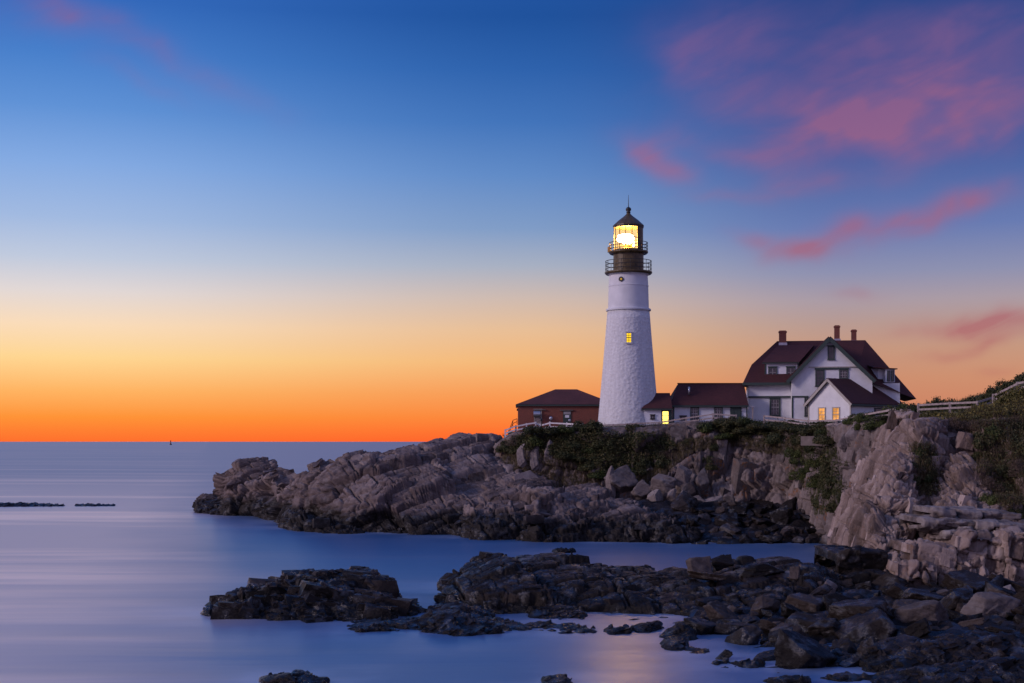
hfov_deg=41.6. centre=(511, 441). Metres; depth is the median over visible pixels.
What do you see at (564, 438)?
shrub
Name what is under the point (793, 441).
shrub
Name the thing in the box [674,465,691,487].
boulder
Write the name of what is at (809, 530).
boulder
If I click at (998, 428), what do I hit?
shrub
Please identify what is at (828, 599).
boulder
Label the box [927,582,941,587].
boulder
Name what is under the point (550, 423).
rail fence
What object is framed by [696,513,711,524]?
boulder
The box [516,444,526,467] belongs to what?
boulder
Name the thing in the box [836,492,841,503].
shrub
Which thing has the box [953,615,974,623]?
boulder
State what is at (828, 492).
shrub
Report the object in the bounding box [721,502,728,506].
boulder
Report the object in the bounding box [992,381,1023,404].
rail fence
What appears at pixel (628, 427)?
shrub
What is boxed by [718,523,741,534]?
boulder
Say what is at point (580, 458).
shrub
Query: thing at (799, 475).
shrub
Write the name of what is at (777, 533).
boulder
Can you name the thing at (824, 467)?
shrub
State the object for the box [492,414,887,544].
cliff
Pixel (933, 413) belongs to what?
shrub
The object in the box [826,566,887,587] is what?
rock slab
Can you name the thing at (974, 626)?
boulder
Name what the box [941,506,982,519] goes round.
rock slab
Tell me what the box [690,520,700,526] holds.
boulder
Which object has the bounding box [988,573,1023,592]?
boulder
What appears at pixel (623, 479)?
boulder
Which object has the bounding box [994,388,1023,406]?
shrub
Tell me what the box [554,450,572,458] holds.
shrub
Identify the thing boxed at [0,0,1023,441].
sky
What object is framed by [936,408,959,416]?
shrub
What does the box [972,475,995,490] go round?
shrub
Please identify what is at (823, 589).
boulder
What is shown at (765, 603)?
boulder
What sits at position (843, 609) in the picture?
boulder
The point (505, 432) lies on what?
rail fence
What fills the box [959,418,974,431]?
shrub
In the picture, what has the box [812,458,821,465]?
shrub
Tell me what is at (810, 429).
shrub
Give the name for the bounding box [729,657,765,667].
sea rock
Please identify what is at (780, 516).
boulder
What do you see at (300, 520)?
sea rock
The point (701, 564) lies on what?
boulder
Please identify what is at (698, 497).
boulder
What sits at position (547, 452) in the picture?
boulder
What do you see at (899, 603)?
boulder
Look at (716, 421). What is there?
shrub
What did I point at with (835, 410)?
window
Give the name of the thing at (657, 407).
entry house
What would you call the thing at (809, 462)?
shrub
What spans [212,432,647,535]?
headland
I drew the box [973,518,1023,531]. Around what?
rock slab
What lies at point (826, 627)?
boulder
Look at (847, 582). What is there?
boulder
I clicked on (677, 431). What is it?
boulder
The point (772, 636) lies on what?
boulder
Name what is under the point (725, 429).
shrub
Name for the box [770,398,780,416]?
window
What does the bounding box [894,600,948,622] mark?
boulder
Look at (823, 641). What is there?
boulder
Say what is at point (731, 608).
boulder
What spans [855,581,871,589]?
boulder
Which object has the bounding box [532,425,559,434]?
shrub
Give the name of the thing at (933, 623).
boulder
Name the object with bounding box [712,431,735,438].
shrub
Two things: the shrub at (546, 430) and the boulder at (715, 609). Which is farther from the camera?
the shrub at (546, 430)
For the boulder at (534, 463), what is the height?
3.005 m
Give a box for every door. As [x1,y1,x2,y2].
[563,411,570,422]
[661,410,669,423]
[730,407,741,417]
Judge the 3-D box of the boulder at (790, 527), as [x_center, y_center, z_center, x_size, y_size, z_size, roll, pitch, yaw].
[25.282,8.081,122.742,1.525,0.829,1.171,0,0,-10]
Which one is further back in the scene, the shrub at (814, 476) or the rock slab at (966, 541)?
the shrub at (814, 476)
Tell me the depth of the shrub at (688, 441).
136.76 m
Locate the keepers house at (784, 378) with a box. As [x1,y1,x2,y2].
[742,325,915,422]
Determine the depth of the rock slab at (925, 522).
78.94 m
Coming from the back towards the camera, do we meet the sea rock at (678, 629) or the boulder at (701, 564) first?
the boulder at (701, 564)
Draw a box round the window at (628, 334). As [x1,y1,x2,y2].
[625,331,632,343]
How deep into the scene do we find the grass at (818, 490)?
120.52 m
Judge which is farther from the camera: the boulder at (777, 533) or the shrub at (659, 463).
the shrub at (659, 463)
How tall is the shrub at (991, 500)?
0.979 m
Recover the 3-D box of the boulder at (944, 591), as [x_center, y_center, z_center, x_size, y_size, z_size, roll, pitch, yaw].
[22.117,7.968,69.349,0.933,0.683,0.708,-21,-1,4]
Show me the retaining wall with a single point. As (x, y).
(806, 440)
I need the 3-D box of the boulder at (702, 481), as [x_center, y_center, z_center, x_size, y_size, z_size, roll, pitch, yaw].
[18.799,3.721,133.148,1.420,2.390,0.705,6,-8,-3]
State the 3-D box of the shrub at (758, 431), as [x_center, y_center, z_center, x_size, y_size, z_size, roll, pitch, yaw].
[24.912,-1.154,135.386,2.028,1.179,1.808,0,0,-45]
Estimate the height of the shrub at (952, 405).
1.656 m
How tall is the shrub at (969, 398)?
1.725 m
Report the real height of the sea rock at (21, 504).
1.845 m
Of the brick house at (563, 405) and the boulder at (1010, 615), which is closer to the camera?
the boulder at (1010, 615)
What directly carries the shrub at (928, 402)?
on the ground at (1014, 387)
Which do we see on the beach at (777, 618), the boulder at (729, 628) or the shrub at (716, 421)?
the boulder at (729, 628)
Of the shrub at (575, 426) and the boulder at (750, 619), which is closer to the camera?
the boulder at (750, 619)
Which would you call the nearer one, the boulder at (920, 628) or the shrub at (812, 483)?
the boulder at (920, 628)
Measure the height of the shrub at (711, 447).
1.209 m
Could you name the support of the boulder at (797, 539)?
on the rocks at (659, 507)
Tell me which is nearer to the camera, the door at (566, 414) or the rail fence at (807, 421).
the rail fence at (807, 421)
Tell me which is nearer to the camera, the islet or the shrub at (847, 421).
the islet
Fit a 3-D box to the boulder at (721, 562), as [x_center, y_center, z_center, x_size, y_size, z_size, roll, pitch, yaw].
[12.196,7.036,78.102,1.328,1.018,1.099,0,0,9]
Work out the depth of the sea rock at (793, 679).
50.06 m
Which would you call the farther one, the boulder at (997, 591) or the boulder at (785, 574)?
the boulder at (785, 574)
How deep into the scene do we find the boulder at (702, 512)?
125.87 m
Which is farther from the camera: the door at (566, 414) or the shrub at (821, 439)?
the door at (566, 414)
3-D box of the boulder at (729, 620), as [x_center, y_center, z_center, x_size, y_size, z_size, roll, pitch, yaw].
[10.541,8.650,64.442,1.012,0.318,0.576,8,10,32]
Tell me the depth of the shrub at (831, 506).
116.68 m
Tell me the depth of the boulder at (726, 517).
124.25 m
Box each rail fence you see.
[504,425,515,436]
[515,422,539,431]
[539,422,572,426]
[603,413,736,426]
[763,409,895,424]
[917,397,991,412]
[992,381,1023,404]
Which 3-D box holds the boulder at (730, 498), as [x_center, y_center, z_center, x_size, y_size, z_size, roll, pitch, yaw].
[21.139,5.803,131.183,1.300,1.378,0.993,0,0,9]
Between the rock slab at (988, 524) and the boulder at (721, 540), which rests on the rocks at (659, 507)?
the boulder at (721, 540)
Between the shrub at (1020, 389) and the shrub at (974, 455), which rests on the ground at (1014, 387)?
the shrub at (1020, 389)
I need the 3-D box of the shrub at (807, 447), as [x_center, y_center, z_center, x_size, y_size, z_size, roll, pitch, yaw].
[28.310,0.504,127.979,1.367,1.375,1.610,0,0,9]
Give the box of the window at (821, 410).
[818,407,825,421]
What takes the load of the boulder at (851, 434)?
on the cliff at (743, 474)
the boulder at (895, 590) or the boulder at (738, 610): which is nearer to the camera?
the boulder at (738, 610)
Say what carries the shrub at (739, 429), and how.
on the cliff at (743, 474)
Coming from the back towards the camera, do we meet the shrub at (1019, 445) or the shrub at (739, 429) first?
the shrub at (739, 429)
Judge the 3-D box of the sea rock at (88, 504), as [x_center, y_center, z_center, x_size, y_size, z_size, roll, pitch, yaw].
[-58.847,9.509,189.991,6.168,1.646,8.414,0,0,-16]
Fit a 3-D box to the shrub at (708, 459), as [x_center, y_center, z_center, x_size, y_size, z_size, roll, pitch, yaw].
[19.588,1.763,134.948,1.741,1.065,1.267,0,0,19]
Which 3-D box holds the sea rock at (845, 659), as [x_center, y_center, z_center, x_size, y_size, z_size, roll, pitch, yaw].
[12.766,9.396,55.811,4.713,1.854,4.890,0,0,0]
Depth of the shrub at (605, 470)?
137.20 m
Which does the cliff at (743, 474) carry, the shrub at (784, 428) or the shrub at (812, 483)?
the shrub at (812, 483)
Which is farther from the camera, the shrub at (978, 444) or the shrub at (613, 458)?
the shrub at (613, 458)
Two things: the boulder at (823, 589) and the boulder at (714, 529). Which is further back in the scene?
the boulder at (714, 529)
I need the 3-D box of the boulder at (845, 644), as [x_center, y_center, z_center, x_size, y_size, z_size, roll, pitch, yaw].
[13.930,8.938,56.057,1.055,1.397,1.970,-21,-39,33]
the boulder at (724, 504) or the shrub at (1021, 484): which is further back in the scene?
the boulder at (724, 504)
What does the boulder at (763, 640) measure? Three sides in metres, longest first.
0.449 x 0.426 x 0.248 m
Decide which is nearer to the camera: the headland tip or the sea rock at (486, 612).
the sea rock at (486, 612)
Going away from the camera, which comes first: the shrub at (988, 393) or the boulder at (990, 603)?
the boulder at (990, 603)
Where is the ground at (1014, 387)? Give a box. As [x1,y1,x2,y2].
[506,384,1023,435]
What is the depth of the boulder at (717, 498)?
131.10 m
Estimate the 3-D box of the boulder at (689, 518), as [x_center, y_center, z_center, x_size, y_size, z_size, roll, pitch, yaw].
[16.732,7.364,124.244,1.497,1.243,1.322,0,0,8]
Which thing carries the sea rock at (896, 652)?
in the water
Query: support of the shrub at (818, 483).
on the cliff at (743, 474)
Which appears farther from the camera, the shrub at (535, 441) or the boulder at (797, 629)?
the shrub at (535, 441)
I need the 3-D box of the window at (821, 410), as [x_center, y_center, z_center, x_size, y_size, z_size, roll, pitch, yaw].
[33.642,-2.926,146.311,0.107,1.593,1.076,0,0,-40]
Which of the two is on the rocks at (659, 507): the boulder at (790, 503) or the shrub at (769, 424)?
the boulder at (790, 503)
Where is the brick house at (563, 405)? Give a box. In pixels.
[516,389,599,431]
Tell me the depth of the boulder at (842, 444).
113.93 m
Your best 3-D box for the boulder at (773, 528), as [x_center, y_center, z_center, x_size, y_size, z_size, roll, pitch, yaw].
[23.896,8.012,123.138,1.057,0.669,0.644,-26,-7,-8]
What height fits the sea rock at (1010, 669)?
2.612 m
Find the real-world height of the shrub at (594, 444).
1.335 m
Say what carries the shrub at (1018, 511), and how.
on the cliff at (879, 496)
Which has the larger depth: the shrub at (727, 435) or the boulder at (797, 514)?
the shrub at (727, 435)
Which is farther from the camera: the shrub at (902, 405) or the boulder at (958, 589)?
the shrub at (902, 405)
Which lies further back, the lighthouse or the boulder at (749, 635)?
the lighthouse
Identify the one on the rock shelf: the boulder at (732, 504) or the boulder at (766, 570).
the boulder at (766, 570)
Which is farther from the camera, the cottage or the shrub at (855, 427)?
the cottage
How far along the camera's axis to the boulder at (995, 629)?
57.95 m
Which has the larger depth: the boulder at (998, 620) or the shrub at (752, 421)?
the shrub at (752, 421)
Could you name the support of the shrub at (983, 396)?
on the ground at (1014, 387)
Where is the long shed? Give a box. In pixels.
[670,383,747,422]
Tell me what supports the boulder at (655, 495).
on the rocks at (659, 507)
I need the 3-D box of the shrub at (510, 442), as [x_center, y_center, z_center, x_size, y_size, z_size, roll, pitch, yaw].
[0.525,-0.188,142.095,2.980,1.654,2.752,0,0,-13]
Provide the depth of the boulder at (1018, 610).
62.36 m
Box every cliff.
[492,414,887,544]
[827,408,1023,586]
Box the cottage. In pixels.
[803,378,901,422]
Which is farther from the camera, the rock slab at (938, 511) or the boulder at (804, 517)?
the boulder at (804, 517)
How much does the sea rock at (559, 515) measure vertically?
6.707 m
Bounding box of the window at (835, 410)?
[832,407,839,421]
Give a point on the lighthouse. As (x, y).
(628, 388)
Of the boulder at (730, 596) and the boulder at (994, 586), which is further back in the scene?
the boulder at (730, 596)
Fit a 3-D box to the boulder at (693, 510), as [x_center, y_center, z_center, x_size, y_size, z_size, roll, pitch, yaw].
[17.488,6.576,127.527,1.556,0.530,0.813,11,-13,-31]
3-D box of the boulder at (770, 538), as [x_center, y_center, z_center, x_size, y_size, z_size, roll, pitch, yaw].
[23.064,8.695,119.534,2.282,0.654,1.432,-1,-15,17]
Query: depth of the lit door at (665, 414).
146.96 m
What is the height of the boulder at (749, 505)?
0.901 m
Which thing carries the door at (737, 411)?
in the long shed
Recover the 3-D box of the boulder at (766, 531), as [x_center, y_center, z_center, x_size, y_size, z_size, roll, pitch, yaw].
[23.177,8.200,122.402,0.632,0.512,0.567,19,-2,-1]
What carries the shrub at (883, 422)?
on the cliff at (743, 474)
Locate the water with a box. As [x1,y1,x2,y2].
[0,442,875,682]
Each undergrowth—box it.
[498,429,677,469]
[695,418,847,498]
[908,417,1023,508]
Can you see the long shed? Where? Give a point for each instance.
(691, 399)
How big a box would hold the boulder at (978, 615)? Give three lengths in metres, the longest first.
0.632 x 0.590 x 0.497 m
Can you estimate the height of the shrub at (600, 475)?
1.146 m
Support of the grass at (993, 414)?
on the ground at (1014, 387)
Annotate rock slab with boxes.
[814,544,887,572]
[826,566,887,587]
[886,552,936,587]
[889,538,957,574]
[899,512,975,533]
[912,505,955,517]
[919,526,983,540]
[925,527,1005,573]
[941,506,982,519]
[958,506,1021,520]
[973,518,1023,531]
[991,519,1023,584]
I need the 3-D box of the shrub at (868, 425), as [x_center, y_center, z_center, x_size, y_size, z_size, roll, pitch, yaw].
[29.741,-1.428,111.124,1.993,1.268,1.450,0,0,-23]
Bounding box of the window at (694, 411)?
[690,407,698,419]
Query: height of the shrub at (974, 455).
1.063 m
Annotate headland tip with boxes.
[192,493,221,514]
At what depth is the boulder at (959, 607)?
64.89 m
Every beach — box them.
[630,584,1023,680]
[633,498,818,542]
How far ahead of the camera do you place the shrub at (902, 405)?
104.68 m
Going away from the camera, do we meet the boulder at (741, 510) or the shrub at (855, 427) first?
the shrub at (855, 427)
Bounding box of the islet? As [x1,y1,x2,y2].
[204,566,426,622]
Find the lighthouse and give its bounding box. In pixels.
[598,195,655,425]
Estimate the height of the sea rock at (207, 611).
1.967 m
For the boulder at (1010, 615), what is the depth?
63.48 m
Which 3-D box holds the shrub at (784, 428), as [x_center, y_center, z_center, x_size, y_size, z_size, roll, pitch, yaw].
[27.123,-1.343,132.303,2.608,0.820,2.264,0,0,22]
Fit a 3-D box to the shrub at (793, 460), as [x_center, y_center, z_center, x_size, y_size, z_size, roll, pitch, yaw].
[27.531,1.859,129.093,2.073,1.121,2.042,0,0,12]
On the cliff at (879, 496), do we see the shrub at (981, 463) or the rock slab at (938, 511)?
the shrub at (981, 463)
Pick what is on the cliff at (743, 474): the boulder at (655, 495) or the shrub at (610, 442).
the shrub at (610, 442)
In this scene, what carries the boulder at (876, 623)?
on the beach at (777, 618)
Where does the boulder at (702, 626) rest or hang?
on the beach at (777, 618)
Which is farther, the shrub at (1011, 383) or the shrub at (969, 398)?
the shrub at (969, 398)
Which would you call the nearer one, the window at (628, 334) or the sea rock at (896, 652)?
the sea rock at (896, 652)
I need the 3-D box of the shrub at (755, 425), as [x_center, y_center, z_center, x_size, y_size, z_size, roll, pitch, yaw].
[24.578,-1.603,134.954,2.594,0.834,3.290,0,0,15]
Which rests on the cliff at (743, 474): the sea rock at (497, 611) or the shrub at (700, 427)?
the shrub at (700, 427)
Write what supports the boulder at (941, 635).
on the beach at (777, 618)
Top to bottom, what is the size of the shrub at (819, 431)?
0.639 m
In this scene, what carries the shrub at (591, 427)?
on the cliff at (743, 474)
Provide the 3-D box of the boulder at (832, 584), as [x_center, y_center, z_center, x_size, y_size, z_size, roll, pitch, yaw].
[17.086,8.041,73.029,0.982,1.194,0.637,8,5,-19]
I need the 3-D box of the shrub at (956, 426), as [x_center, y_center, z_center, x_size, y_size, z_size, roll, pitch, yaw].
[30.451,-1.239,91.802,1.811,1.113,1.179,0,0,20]
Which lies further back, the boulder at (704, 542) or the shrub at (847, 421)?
the boulder at (704, 542)
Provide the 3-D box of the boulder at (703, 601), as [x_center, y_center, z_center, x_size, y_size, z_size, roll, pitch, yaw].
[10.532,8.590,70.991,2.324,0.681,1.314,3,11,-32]
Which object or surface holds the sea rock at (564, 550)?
in the water
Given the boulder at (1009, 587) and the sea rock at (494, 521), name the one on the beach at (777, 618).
the boulder at (1009, 587)
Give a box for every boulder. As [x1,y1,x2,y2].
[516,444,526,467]
[530,443,539,471]
[544,440,552,460]
[604,465,637,492]
[605,466,615,497]
[631,479,651,499]
[647,489,662,500]
[649,473,675,497]
[667,488,676,500]
[670,426,688,438]
[671,491,697,511]
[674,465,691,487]
[680,482,695,495]
[684,617,716,634]
[686,515,700,523]
[686,530,700,541]
[686,556,712,573]
[687,570,726,580]
[690,507,700,512]
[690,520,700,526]
[691,539,709,543]
[693,495,704,501]
[695,468,708,490]
[695,595,723,605]
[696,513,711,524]
[699,510,715,517]
[703,600,736,619]
[704,496,722,501]
[709,526,718,532]
[711,554,733,570]
[713,621,751,634]
[714,512,739,526]
[715,507,727,512]
[715,649,732,659]
[716,537,742,543]
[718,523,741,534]
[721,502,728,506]
[722,494,734,501]
[722,619,740,622]
[723,532,733,536]
[723,593,740,600]
[725,624,761,644]
[727,605,745,613]
[728,502,737,505]
[728,506,747,515]
[734,564,784,577]
[734,608,742,613]
[738,533,753,543]
[740,501,754,508]
[741,520,752,526]
[742,615,759,623]
[743,510,754,516]
[750,507,766,516]
[750,596,779,617]
[750,611,758,616]
[751,517,771,525]
[753,650,774,660]
[755,530,763,536]
[758,535,784,542]
[758,619,776,631]
[760,638,768,643]
[761,609,773,615]
[764,528,770,533]
[767,571,789,577]
[768,524,778,531]
[768,627,792,641]
[769,507,793,524]
[769,623,805,636]
[773,531,785,539]
[774,629,836,668]
[778,497,796,509]
[780,528,791,536]
[780,603,805,617]
[781,526,795,532]
[785,593,822,611]
[785,612,820,632]
[789,566,799,579]
[790,525,803,533]
[792,536,804,542]
[795,511,804,518]
[799,514,809,520]
[805,527,816,533]
[805,536,819,542]
[808,617,839,636]
[810,584,832,594]
[819,638,827,644]
[822,593,854,610]
[824,579,837,593]
[826,599,894,619]
[830,638,855,653]
[834,607,896,641]
[837,433,849,452]
[837,576,853,586]
[845,421,858,442]
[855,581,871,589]
[871,572,908,589]
[885,582,907,598]
[892,599,919,608]
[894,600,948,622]
[902,587,945,600]
[904,618,930,637]
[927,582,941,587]
[928,620,937,625]
[934,633,953,638]
[936,589,949,594]
[939,590,973,609]
[942,569,991,593]
[946,588,968,595]
[948,610,966,620]
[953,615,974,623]
[955,603,966,611]
[958,617,984,626]
[960,591,1020,617]
[962,585,972,591]
[969,624,983,630]
[972,613,982,618]
[982,574,1003,591]
[984,580,1014,594]
[986,626,1015,632]
[987,587,1023,606]
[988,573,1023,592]
[989,617,1007,624]
[1004,584,1015,591]
[1006,612,1014,618]
[1010,606,1023,615]
[1013,588,1023,604]
[1013,614,1023,623]
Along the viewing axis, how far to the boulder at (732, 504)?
128.70 m
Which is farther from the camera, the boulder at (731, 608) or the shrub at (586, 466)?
the shrub at (586, 466)
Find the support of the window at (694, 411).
in the long shed
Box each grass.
[500,444,601,487]
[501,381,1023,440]
[636,435,803,483]
[787,444,846,514]
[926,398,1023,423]
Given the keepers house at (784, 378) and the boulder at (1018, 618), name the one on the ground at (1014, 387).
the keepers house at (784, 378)
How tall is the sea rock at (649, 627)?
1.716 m
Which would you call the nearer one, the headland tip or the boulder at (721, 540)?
the boulder at (721, 540)
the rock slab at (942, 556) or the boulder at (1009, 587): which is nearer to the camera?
the boulder at (1009, 587)
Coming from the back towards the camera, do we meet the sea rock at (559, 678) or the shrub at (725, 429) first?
the shrub at (725, 429)
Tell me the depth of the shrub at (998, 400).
96.49 m
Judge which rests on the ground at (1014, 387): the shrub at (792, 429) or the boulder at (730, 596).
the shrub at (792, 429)
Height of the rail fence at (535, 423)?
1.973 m
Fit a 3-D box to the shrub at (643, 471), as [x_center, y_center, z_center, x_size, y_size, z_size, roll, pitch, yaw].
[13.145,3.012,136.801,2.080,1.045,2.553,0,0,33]
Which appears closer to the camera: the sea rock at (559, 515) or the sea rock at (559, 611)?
the sea rock at (559, 611)
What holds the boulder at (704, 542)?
on the rocks at (659, 507)
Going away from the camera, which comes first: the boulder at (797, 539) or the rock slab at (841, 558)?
the rock slab at (841, 558)
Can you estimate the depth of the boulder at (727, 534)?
121.10 m
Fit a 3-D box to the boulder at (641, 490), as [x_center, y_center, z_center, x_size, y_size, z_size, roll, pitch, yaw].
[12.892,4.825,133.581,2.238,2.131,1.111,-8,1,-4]
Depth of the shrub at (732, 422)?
135.18 m
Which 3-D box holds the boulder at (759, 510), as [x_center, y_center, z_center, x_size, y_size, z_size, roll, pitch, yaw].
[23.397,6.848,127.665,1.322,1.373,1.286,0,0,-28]
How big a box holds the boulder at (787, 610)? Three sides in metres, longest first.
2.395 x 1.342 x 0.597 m
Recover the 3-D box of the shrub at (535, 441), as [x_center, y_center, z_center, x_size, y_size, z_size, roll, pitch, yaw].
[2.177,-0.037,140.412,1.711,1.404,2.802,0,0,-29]
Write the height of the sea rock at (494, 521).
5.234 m
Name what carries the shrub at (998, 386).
on the ground at (1014, 387)
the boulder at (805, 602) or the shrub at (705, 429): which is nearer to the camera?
the boulder at (805, 602)
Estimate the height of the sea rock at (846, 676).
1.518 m
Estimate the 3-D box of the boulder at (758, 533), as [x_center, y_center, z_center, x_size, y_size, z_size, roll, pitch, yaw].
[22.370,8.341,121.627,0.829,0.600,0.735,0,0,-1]
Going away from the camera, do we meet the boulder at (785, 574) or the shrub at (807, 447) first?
the boulder at (785, 574)
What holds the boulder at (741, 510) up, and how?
on the rocks at (659, 507)
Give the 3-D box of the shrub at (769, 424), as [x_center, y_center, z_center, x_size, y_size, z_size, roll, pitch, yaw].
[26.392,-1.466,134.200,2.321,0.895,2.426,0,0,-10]
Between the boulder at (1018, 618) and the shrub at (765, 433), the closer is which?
the boulder at (1018, 618)
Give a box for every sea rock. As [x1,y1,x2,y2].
[0,502,64,506]
[74,503,115,506]
[200,604,213,616]
[259,669,329,682]
[276,507,364,533]
[347,601,596,635]
[433,601,494,616]
[459,500,532,540]
[495,609,519,613]
[520,486,700,543]
[525,604,587,619]
[541,673,572,682]
[552,547,575,552]
[603,623,632,634]
[630,620,663,632]
[659,621,698,640]
[659,636,688,650]
[682,646,709,653]
[711,658,729,667]
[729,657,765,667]
[763,674,811,682]
[820,671,862,681]
[821,644,859,667]
[855,631,1023,672]
[870,652,1023,682]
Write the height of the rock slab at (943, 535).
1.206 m
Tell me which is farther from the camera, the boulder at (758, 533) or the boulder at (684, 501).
the boulder at (684, 501)
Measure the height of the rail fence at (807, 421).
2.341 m
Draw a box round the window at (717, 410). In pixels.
[714,407,722,419]
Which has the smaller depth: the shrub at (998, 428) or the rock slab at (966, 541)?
the rock slab at (966, 541)
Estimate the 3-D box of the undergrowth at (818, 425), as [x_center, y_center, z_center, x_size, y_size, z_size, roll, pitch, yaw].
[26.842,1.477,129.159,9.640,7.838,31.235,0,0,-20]
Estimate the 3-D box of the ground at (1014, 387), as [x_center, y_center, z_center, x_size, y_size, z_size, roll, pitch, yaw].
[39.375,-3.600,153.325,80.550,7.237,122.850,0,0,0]
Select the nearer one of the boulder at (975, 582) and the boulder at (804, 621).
the boulder at (804, 621)
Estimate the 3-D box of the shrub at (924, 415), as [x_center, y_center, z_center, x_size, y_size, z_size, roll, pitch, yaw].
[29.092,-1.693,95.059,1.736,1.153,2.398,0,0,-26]
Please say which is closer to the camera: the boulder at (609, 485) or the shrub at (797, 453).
the shrub at (797, 453)
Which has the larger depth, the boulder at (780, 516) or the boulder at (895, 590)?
the boulder at (780, 516)
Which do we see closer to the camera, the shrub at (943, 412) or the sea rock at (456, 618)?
the sea rock at (456, 618)
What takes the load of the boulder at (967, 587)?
on the beach at (777, 618)
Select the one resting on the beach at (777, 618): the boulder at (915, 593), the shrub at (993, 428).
the boulder at (915, 593)
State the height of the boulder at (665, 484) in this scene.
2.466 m
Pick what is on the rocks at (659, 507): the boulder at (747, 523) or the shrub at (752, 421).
the boulder at (747, 523)
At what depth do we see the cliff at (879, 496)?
87.64 m
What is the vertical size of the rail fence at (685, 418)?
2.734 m
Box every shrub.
[495,440,508,453]
[504,436,518,445]
[521,424,539,434]
[522,434,543,446]
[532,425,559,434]
[553,424,574,433]
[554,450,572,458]
[561,435,575,442]
[561,454,585,461]
[566,420,585,432]
[577,461,594,471]
[580,419,605,432]
[587,470,607,479]
[590,438,613,449]
[599,465,620,473]
[605,454,618,460]
[607,438,617,445]
[625,423,642,431]
[631,467,648,474]
[634,457,652,468]
[654,454,671,468]
[681,437,694,446]
[694,422,713,432]
[696,422,720,429]
[702,455,714,462]
[704,463,718,469]
[708,417,729,426]
[709,443,719,450]
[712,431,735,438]
[717,416,743,427]
[718,425,734,433]
[730,425,754,434]
[732,416,750,424]
[732,433,751,440]
[742,417,761,426]
[745,422,765,429]
[751,429,763,434]
[756,430,771,434]
[765,421,784,429]
[765,432,782,443]
[766,422,780,430]
[776,424,794,431]
[782,447,801,457]
[787,469,805,480]
[788,425,799,433]
[789,457,804,465]
[791,437,798,446]
[797,423,809,430]
[797,467,810,472]
[799,429,812,433]
[803,446,814,452]
[804,458,816,467]
[805,478,816,487]
[807,426,817,432]
[808,472,818,480]
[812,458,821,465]
[813,434,834,444]
[815,429,826,433]
[817,475,823,488]
[820,461,829,473]
[821,486,831,498]
[824,472,835,486]
[824,500,836,512]
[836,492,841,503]
[842,416,854,424]
[852,422,860,429]
[855,412,872,422]
[861,419,878,429]
[870,415,887,419]
[874,419,886,426]
[881,405,893,414]
[888,402,916,411]
[910,411,936,416]
[913,447,923,457]
[913,475,921,485]
[921,400,938,412]
[921,411,943,416]
[923,397,943,412]
[936,399,964,411]
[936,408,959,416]
[947,416,967,430]
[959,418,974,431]
[962,397,975,409]
[971,450,981,460]
[972,430,993,450]
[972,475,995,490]
[977,457,991,473]
[978,493,1002,505]
[981,386,994,403]
[983,423,999,440]
[984,385,995,402]
[985,443,1005,459]
[990,395,1005,404]
[992,378,1010,396]
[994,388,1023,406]
[995,425,1006,438]
[995,463,1011,478]
[1003,410,1014,417]
[1004,380,1018,389]
[1005,383,1023,397]
[1005,432,1018,445]
[1006,507,1023,518]
[1012,438,1023,455]
[1016,476,1023,490]
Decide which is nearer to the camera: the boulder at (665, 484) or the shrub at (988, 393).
the shrub at (988, 393)
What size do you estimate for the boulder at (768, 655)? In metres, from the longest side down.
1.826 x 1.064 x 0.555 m
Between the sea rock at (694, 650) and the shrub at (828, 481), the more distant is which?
the shrub at (828, 481)
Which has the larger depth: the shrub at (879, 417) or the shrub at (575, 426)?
the shrub at (575, 426)
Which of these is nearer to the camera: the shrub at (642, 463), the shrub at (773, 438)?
the shrub at (773, 438)
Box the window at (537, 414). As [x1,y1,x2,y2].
[533,410,541,423]
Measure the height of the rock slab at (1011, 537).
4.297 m
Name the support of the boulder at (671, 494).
on the rocks at (659, 507)
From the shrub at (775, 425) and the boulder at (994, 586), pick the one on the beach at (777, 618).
the boulder at (994, 586)
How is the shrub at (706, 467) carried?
on the cliff at (743, 474)
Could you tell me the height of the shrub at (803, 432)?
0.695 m
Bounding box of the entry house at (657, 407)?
[642,393,671,424]
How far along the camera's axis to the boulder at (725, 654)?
55.61 m
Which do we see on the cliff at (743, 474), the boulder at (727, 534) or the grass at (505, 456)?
the grass at (505, 456)
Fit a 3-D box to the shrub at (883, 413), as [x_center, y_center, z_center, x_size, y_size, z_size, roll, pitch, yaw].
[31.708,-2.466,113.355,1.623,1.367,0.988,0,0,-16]
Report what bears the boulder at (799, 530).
on the rocks at (659, 507)
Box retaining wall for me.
[801,436,827,445]
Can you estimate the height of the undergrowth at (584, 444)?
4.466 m
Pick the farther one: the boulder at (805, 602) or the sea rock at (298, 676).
the boulder at (805, 602)
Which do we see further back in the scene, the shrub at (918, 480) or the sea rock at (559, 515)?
the sea rock at (559, 515)
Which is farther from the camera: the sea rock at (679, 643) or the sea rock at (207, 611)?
the sea rock at (207, 611)
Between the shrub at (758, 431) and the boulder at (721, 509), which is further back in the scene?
the shrub at (758, 431)
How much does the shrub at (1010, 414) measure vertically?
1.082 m
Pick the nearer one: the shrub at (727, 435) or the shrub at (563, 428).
the shrub at (727, 435)
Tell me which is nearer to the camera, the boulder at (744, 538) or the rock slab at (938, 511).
the rock slab at (938, 511)

